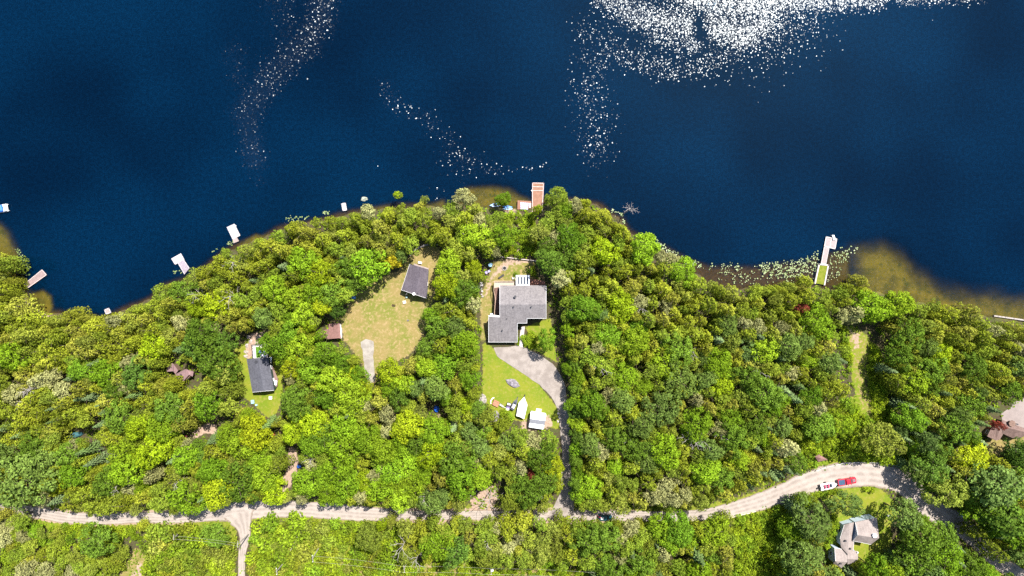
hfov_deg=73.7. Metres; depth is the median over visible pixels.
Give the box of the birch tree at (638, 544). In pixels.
[632,536,644,551]
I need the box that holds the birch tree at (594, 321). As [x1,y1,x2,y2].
[591,315,602,328]
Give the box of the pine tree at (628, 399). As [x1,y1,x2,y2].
[609,385,635,414]
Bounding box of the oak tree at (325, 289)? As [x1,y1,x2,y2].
[315,276,348,306]
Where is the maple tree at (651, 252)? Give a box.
[630,232,661,266]
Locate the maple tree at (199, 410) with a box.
[192,388,224,420]
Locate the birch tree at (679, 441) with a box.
[671,434,684,449]
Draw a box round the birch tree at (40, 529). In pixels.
[35,527,51,538]
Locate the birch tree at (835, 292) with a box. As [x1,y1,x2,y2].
[830,285,849,300]
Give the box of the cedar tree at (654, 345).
[644,336,658,351]
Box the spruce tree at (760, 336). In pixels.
[748,328,764,341]
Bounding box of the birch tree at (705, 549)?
[697,539,716,556]
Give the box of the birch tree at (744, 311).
[734,301,749,317]
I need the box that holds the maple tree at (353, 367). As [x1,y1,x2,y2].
[342,365,360,379]
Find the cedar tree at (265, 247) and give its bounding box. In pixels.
[259,238,275,255]
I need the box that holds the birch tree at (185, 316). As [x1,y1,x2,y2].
[183,310,195,323]
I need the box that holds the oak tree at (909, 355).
[881,339,913,372]
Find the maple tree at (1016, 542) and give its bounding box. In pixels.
[1000,521,1023,551]
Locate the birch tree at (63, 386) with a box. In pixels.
[51,381,76,399]
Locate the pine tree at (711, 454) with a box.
[699,438,724,462]
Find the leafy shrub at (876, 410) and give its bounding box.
[870,408,881,415]
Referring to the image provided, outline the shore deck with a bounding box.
[517,200,530,209]
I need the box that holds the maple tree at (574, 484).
[568,475,582,492]
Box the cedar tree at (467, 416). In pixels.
[462,411,476,422]
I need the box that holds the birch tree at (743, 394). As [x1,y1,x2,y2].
[732,387,749,404]
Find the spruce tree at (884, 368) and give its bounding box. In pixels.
[872,362,897,372]
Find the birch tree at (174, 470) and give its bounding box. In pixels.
[170,467,188,480]
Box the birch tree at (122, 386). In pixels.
[118,379,137,394]
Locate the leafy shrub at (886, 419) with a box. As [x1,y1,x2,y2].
[879,413,890,422]
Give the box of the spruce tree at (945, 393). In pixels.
[928,388,952,395]
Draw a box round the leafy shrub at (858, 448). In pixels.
[851,444,861,451]
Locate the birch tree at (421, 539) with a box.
[418,532,429,547]
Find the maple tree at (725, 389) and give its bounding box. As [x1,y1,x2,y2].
[705,372,734,396]
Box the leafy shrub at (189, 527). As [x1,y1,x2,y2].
[181,520,198,536]
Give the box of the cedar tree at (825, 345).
[809,335,839,358]
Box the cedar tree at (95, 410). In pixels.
[84,400,110,416]
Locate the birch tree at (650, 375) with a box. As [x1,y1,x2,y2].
[643,361,659,379]
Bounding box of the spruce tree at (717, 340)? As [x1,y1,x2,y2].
[707,330,723,346]
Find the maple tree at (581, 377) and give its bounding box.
[570,368,585,386]
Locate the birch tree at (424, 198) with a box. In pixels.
[420,195,429,203]
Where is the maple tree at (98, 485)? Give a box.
[90,466,122,495]
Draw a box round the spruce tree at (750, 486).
[742,479,753,490]
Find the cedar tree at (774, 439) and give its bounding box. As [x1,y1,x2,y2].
[756,429,783,449]
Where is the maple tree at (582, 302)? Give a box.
[565,294,602,322]
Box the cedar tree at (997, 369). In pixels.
[968,358,1011,376]
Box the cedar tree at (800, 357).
[792,347,809,362]
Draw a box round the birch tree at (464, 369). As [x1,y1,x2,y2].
[456,357,472,373]
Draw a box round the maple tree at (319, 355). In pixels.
[311,342,338,367]
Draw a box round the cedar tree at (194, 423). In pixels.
[170,412,203,432]
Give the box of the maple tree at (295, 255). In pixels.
[286,246,322,281]
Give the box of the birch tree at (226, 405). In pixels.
[218,397,241,415]
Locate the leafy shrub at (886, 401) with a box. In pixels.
[881,397,889,404]
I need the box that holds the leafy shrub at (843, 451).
[838,448,847,454]
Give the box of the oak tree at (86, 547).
[77,521,119,558]
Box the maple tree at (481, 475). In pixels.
[466,461,493,490]
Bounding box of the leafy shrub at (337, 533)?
[335,527,341,537]
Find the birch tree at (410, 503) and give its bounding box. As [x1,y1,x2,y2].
[407,492,418,507]
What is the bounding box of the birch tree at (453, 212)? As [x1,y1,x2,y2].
[442,201,458,217]
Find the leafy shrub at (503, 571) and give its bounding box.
[499,567,506,575]
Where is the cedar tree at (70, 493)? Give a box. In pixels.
[61,484,90,503]
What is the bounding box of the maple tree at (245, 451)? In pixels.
[226,428,260,459]
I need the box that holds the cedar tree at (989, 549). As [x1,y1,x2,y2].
[971,534,1014,564]
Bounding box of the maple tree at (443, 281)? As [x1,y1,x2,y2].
[431,272,460,299]
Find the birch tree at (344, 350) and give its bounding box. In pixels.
[333,343,346,356]
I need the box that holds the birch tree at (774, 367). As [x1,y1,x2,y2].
[761,361,780,377]
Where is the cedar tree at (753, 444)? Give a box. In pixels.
[732,427,759,451]
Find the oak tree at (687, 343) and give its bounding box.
[658,331,693,368]
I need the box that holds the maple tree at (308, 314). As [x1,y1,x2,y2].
[291,299,317,327]
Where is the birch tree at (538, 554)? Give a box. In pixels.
[530,543,551,565]
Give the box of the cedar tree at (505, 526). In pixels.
[496,511,516,542]
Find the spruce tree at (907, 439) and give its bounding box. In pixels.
[888,429,911,443]
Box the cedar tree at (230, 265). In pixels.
[224,256,249,273]
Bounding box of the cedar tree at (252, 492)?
[244,482,267,503]
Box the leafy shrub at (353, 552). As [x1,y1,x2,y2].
[348,542,361,558]
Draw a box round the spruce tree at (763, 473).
[751,467,767,476]
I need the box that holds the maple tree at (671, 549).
[658,534,678,556]
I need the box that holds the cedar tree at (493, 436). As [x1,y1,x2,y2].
[483,423,500,442]
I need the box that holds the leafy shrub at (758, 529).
[754,523,761,532]
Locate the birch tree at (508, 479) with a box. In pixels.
[503,475,518,488]
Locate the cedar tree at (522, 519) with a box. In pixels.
[507,508,533,534]
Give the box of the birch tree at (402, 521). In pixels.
[396,516,415,537]
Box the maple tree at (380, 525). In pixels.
[376,517,388,531]
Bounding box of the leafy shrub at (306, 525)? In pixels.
[304,518,313,533]
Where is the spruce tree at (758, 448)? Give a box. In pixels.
[748,441,764,452]
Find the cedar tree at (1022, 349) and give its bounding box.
[1000,337,1023,356]
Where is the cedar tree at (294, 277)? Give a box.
[284,268,304,282]
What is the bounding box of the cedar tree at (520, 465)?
[514,456,527,475]
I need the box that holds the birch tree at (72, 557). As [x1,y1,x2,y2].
[65,548,83,565]
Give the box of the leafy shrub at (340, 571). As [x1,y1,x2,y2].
[334,566,344,575]
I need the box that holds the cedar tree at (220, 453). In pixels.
[210,447,229,459]
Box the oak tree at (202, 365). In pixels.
[193,330,242,381]
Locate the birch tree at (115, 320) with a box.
[103,312,124,327]
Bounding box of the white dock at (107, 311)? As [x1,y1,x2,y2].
[104,308,111,313]
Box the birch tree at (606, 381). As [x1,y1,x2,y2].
[601,372,615,386]
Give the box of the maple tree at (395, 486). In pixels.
[386,471,412,496]
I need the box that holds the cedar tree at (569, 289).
[558,282,576,297]
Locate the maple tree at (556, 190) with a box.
[544,186,568,212]
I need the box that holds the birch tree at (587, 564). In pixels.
[577,554,596,570]
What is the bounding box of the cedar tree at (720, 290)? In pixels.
[706,282,727,298]
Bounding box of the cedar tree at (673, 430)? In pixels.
[659,424,678,437]
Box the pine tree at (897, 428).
[886,421,907,438]
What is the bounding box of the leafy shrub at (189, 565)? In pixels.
[182,553,202,572]
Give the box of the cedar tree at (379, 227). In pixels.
[371,219,391,239]
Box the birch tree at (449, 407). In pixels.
[444,401,456,415]
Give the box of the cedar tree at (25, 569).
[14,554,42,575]
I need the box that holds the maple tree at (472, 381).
[457,367,481,390]
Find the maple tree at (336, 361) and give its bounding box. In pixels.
[330,350,350,375]
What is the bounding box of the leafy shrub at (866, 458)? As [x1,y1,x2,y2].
[858,454,869,463]
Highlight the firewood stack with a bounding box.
[490,397,498,406]
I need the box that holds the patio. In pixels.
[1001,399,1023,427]
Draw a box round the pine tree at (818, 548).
[806,542,824,562]
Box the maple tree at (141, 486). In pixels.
[133,477,152,497]
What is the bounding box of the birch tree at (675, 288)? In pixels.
[672,284,686,295]
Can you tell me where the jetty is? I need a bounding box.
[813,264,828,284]
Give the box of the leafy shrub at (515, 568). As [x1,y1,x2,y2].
[512,562,520,572]
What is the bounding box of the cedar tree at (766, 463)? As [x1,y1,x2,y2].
[754,452,772,471]
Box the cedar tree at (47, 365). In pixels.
[36,354,66,370]
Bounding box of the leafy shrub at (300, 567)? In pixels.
[296,563,307,573]
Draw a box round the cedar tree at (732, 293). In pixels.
[716,283,739,302]
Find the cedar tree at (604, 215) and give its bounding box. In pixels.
[587,208,613,226]
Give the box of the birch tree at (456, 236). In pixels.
[454,231,467,243]
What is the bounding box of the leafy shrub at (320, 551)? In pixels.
[317,547,324,557]
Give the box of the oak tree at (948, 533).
[922,520,959,550]
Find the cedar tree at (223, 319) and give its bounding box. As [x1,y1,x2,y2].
[212,308,241,324]
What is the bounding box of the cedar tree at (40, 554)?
[35,545,52,564]
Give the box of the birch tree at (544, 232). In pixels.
[529,223,550,242]
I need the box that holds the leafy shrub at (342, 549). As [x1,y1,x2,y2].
[337,543,348,552]
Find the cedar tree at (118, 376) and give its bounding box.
[110,369,133,386]
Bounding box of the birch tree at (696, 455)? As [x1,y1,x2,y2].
[689,445,707,465]
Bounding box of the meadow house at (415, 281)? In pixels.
[401,263,428,297]
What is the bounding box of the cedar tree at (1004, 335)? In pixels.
[990,327,1017,340]
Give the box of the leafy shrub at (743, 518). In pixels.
[736,514,745,522]
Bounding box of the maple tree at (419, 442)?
[406,426,430,455]
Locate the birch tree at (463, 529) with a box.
[456,516,473,535]
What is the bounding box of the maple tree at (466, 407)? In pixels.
[459,396,473,414]
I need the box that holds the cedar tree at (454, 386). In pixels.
[446,373,466,394]
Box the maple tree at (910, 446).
[904,435,922,452]
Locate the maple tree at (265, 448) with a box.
[252,438,273,454]
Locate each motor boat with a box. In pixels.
[510,400,516,409]
[818,482,836,490]
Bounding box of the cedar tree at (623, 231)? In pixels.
[610,225,630,242]
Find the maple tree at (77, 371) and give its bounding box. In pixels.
[66,359,97,380]
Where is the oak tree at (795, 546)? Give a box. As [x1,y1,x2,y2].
[787,537,812,550]
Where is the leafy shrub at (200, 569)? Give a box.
[193,560,208,575]
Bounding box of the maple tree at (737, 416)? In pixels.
[714,403,747,435]
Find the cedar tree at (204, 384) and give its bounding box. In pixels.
[195,378,222,396]
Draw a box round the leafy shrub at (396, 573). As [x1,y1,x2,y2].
[390,562,407,575]
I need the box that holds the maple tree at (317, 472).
[310,460,332,478]
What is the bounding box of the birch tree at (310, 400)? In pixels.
[301,390,317,405]
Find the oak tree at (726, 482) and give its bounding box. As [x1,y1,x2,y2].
[709,462,734,495]
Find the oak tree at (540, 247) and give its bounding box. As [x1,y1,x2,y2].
[537,235,557,257]
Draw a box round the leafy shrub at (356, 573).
[350,564,361,575]
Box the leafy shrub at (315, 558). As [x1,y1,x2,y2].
[311,550,319,561]
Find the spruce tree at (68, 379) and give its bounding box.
[63,375,81,381]
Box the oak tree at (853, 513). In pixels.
[824,490,865,517]
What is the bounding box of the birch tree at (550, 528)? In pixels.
[543,517,559,533]
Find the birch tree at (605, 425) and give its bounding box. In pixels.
[600,420,615,431]
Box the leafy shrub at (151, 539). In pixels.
[148,534,160,543]
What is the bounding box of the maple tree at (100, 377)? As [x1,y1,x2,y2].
[87,358,126,391]
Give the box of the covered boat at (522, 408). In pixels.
[516,395,526,418]
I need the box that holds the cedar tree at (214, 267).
[207,257,230,274]
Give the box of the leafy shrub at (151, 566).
[145,555,159,571]
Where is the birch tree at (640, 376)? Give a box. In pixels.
[630,368,643,382]
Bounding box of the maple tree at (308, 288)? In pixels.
[301,277,325,302]
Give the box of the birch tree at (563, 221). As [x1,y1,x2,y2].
[556,217,573,230]
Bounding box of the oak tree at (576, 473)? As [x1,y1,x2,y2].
[570,461,584,478]
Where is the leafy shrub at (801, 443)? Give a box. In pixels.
[795,439,806,447]
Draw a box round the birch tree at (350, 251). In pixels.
[342,243,360,262]
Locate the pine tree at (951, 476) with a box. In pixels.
[949,471,972,487]
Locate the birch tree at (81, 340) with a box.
[73,330,99,351]
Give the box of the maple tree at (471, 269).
[464,259,481,275]
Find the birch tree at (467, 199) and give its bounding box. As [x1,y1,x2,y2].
[451,187,476,209]
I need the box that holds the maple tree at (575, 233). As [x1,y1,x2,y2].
[555,222,586,251]
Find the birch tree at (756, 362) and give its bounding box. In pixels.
[749,354,768,372]
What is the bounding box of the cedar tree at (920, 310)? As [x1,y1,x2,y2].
[891,302,930,320]
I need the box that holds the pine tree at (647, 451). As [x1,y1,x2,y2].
[638,441,656,460]
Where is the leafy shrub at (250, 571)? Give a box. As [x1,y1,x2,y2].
[245,561,256,575]
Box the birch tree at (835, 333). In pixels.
[824,328,839,341]
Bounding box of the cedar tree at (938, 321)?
[915,315,947,335]
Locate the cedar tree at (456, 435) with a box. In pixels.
[449,427,466,443]
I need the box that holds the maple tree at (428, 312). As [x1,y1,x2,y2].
[421,306,441,323]
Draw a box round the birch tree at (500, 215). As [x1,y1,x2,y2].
[492,211,504,225]
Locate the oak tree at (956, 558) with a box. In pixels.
[923,533,964,575]
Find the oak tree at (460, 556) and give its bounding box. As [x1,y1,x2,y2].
[443,535,469,570]
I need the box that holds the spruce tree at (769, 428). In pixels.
[756,417,772,433]
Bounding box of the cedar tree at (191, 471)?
[187,457,219,479]
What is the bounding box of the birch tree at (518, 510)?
[513,504,522,514]
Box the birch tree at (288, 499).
[278,492,291,503]
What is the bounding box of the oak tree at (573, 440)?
[568,428,582,444]
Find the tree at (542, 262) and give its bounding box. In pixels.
[533,248,563,277]
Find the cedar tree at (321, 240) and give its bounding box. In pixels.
[314,231,337,248]
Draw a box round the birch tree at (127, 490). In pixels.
[120,480,140,495]
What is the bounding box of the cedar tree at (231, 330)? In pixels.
[225,319,243,334]
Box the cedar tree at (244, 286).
[240,278,259,293]
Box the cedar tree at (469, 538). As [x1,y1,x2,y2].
[462,516,476,544]
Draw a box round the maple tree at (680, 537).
[662,508,694,548]
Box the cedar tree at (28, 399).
[23,388,55,405]
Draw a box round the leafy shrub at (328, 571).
[320,559,338,575]
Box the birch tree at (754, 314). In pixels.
[744,305,758,320]
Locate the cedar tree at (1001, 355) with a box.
[985,348,1011,362]
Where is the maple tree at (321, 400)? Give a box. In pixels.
[310,385,338,412]
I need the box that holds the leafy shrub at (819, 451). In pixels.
[813,447,822,455]
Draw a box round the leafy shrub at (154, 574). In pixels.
[147,569,161,575]
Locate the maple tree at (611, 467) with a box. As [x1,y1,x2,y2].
[605,457,626,477]
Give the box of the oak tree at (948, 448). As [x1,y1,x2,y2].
[916,436,954,462]
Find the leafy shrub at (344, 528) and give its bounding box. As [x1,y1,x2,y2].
[340,520,355,536]
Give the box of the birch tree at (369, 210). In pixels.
[360,203,375,219]
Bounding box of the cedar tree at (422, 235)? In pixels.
[413,226,429,243]
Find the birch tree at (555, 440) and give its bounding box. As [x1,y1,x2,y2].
[540,431,558,453]
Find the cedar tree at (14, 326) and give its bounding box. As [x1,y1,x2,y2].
[3,320,30,335]
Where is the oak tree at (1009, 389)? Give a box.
[992,378,1022,405]
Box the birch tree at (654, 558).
[644,544,659,563]
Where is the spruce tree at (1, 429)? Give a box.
[0,420,20,431]
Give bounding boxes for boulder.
[479,394,486,402]
[506,379,519,387]
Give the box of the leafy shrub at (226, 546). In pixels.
[222,535,239,552]
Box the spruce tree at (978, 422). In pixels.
[971,418,990,426]
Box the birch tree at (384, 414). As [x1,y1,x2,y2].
[379,404,395,424]
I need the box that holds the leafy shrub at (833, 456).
[826,450,838,461]
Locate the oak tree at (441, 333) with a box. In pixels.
[424,315,454,339]
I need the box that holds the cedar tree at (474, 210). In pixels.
[467,202,483,217]
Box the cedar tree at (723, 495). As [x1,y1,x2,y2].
[711,485,734,506]
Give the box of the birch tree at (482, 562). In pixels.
[473,549,495,567]
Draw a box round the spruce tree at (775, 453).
[762,448,777,458]
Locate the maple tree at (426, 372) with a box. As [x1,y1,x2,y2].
[414,357,437,377]
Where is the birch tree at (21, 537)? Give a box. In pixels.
[15,529,34,543]
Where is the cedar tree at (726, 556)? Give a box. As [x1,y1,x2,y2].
[714,532,733,563]
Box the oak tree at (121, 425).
[101,400,142,435]
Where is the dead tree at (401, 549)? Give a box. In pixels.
[391,536,409,559]
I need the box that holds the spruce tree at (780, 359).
[767,352,785,364]
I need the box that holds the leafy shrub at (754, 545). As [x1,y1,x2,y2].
[751,539,757,549]
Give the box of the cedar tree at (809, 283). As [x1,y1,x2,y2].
[795,275,815,288]
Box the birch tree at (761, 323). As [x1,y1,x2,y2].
[750,318,766,333]
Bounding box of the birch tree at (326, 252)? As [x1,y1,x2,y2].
[323,243,333,257]
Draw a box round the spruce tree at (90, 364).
[86,354,111,369]
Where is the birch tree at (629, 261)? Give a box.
[624,254,634,269]
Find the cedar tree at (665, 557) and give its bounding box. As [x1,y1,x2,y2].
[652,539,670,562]
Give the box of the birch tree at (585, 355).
[577,345,599,366]
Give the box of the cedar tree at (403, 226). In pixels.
[393,213,412,232]
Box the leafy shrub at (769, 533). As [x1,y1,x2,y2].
[762,525,772,537]
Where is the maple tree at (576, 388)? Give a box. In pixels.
[567,382,583,397]
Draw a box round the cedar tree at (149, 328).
[145,321,177,336]
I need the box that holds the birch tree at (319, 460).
[315,451,330,466]
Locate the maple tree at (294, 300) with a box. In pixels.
[281,284,308,310]
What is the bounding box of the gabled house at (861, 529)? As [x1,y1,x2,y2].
[828,514,878,567]
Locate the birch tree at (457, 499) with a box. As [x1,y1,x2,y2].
[455,487,468,503]
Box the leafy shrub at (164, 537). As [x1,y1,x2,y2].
[154,520,178,542]
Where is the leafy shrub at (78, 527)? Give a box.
[76,523,83,534]
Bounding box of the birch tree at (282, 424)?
[280,419,290,429]
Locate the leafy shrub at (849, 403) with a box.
[839,397,853,409]
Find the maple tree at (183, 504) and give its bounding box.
[165,479,207,515]
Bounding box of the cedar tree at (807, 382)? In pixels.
[799,374,822,388]
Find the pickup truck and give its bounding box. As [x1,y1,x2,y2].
[836,477,855,485]
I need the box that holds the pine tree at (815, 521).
[788,492,832,543]
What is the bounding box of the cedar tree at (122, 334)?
[107,321,142,342]
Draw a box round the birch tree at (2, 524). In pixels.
[0,518,13,532]
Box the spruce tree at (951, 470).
[930,459,954,472]
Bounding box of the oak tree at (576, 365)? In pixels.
[567,358,582,372]
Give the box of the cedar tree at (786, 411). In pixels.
[782,403,793,416]
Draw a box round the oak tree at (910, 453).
[905,440,932,465]
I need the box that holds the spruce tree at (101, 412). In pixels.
[98,407,114,415]
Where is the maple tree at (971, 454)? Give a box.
[951,442,989,470]
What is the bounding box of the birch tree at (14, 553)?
[4,546,27,564]
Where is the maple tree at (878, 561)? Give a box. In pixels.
[857,552,888,575]
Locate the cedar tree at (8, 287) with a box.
[0,281,28,294]
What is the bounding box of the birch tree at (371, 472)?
[365,465,382,482]
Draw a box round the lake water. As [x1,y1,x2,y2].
[0,0,1023,315]
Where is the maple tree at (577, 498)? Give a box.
[568,485,585,504]
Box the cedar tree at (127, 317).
[120,309,147,327]
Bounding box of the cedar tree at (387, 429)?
[380,417,394,437]
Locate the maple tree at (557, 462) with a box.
[541,453,564,478]
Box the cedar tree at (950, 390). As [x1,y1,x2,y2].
[938,384,960,399]
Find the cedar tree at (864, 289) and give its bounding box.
[845,286,871,297]
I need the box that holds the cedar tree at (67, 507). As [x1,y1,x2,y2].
[59,489,89,510]
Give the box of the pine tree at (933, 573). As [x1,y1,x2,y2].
[910,554,943,575]
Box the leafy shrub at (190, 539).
[185,526,205,549]
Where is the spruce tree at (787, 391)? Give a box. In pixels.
[769,383,793,395]
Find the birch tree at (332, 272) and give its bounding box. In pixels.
[325,264,341,274]
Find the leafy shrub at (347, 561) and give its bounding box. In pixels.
[342,551,352,563]
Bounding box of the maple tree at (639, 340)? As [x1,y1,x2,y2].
[618,324,649,356]
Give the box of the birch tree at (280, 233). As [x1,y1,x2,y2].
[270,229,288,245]
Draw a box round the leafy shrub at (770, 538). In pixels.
[767,534,775,543]
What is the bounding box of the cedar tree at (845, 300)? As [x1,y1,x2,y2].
[831,295,852,307]
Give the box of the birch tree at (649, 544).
[641,538,654,552]
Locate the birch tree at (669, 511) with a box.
[663,500,675,514]
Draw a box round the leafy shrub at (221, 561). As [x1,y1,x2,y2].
[212,552,227,567]
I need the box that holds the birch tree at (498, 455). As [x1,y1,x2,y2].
[492,443,506,460]
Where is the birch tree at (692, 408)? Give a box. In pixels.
[687,405,702,415]
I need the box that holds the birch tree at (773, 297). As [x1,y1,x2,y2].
[764,291,783,306]
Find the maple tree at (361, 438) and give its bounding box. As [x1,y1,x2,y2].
[351,421,380,457]
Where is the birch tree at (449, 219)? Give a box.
[441,213,459,228]
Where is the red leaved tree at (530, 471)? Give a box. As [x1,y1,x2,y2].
[526,469,536,479]
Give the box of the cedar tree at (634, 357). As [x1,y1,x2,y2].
[622,348,642,367]
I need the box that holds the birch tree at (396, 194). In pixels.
[393,191,402,198]
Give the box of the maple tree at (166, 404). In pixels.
[154,391,188,424]
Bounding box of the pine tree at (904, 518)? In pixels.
[884,497,923,530]
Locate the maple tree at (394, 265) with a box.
[383,254,402,268]
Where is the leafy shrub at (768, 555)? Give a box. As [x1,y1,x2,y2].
[762,550,770,557]
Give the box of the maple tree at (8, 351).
[0,341,33,370]
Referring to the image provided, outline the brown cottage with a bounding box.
[167,363,194,384]
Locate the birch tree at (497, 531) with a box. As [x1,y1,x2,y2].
[490,521,504,534]
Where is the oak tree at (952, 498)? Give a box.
[919,472,970,507]
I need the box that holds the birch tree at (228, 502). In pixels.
[221,496,233,506]
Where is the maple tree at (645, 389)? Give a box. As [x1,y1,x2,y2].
[632,377,653,396]
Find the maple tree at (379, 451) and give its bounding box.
[364,433,397,463]
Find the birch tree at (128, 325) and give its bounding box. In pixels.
[123,320,138,333]
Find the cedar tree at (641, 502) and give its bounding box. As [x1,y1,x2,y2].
[631,490,650,510]
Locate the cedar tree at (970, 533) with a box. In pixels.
[954,518,992,540]
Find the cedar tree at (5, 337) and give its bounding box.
[0,331,21,346]
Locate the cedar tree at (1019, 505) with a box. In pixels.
[1006,489,1023,508]
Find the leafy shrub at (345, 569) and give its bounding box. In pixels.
[342,565,351,574]
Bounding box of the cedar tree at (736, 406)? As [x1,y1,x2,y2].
[718,397,738,411]
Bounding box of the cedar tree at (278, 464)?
[269,454,296,473]
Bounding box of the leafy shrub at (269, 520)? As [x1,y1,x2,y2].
[260,510,279,532]
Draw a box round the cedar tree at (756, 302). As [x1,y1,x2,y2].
[743,297,766,311]
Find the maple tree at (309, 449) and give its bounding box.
[297,428,326,457]
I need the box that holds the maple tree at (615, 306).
[606,286,637,323]
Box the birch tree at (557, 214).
[549,208,562,219]
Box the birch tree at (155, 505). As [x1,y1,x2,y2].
[146,492,176,512]
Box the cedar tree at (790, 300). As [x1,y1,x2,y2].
[773,291,801,310]
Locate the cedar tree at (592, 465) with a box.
[582,451,604,471]
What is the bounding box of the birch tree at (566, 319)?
[561,310,572,324]
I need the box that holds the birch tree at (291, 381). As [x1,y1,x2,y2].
[284,373,296,385]
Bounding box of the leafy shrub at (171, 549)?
[165,543,183,557]
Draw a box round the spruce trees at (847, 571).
[0,381,1023,575]
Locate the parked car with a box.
[598,514,611,520]
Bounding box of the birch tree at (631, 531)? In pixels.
[622,518,639,537]
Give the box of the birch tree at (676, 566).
[669,556,686,575]
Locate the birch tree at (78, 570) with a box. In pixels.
[70,561,86,574]
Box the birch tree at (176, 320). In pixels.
[170,315,190,331]
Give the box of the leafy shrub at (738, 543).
[733,537,741,546]
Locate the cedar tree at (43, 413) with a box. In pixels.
[29,398,61,420]
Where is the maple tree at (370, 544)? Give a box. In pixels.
[354,520,383,551]
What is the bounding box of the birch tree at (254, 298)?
[248,285,262,301]
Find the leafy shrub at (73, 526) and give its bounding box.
[69,522,78,531]
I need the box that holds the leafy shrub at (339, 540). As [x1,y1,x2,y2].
[335,533,348,544]
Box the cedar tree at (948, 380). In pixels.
[925,370,957,385]
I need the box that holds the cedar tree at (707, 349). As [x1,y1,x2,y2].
[693,340,713,356]
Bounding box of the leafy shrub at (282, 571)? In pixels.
[273,564,287,575]
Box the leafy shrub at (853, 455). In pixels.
[850,451,857,458]
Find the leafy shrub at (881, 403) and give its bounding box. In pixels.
[876,400,884,406]
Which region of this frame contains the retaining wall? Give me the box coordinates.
[410,244,439,255]
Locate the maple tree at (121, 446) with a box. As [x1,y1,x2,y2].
[106,439,142,465]
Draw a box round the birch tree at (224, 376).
[214,365,231,385]
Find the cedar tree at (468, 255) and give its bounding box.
[462,244,478,261]
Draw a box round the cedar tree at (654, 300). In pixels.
[639,293,658,310]
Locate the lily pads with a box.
[15,209,857,283]
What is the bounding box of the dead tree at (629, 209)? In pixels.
[623,203,637,213]
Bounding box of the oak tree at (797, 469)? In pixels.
[781,452,809,475]
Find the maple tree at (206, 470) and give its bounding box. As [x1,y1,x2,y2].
[194,454,228,484]
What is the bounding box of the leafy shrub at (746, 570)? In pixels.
[739,566,750,575]
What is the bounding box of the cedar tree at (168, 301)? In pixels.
[159,293,189,310]
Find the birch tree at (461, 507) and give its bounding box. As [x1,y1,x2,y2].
[452,498,467,512]
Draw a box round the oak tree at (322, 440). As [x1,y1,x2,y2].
[311,421,339,451]
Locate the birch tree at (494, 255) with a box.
[489,245,500,257]
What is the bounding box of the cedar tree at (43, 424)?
[29,419,54,435]
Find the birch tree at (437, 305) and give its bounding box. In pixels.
[432,301,448,314]
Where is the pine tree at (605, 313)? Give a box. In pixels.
[594,309,608,320]
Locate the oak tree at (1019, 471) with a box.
[1002,453,1023,484]
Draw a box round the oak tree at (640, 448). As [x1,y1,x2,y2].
[619,434,650,460]
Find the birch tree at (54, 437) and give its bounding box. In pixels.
[43,430,70,449]
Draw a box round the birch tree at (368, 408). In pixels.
[358,399,372,411]
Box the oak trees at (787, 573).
[775,565,1013,575]
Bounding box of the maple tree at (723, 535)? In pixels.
[695,512,729,550]
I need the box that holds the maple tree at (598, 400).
[573,388,609,420]
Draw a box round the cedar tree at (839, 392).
[824,379,852,398]
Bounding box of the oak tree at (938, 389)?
[920,380,940,397]
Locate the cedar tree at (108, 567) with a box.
[102,554,126,573]
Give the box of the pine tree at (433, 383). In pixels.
[424,374,450,401]
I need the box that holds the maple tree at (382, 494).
[365,473,397,501]
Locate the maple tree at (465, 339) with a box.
[445,328,480,357]
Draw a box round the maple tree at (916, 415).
[890,401,931,432]
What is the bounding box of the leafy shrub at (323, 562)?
[315,554,329,567]
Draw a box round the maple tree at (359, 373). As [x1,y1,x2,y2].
[349,365,371,383]
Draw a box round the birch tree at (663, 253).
[647,249,666,262]
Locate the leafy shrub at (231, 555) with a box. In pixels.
[225,546,237,560]
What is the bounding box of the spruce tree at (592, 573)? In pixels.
[585,564,596,575]
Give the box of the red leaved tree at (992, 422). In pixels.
[986,420,1007,430]
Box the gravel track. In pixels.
[361,339,374,382]
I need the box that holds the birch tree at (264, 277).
[256,272,273,290]
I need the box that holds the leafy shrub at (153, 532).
[144,522,163,537]
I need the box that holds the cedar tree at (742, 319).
[728,312,752,330]
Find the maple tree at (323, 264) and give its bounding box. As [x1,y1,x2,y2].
[307,258,341,288]
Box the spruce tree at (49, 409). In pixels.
[45,402,68,411]
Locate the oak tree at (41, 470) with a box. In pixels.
[22,446,62,481]
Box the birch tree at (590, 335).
[583,329,601,347]
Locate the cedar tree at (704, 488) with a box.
[692,471,715,492]
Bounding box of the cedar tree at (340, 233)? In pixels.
[335,226,360,243]
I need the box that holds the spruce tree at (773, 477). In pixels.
[765,468,781,481]
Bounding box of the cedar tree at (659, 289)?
[648,280,671,298]
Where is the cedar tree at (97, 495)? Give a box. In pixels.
[89,481,119,500]
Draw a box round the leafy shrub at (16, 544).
[11,540,21,547]
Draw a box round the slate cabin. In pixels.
[247,344,278,391]
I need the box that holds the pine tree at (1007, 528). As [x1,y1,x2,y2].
[974,486,1023,540]
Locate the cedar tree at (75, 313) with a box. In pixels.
[59,306,91,328]
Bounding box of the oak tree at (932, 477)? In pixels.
[908,449,951,485]
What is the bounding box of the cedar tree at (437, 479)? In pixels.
[432,468,446,487]
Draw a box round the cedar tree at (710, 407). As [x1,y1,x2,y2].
[701,397,716,418]
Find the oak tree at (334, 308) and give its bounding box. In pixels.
[330,306,346,318]
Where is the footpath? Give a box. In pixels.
[519,326,524,346]
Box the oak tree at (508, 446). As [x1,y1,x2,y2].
[497,431,519,451]
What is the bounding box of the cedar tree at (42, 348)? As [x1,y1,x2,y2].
[32,341,68,356]
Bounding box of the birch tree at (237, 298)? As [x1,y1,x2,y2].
[229,292,252,308]
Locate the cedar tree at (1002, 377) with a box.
[984,370,1019,385]
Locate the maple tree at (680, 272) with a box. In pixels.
[668,255,696,288]

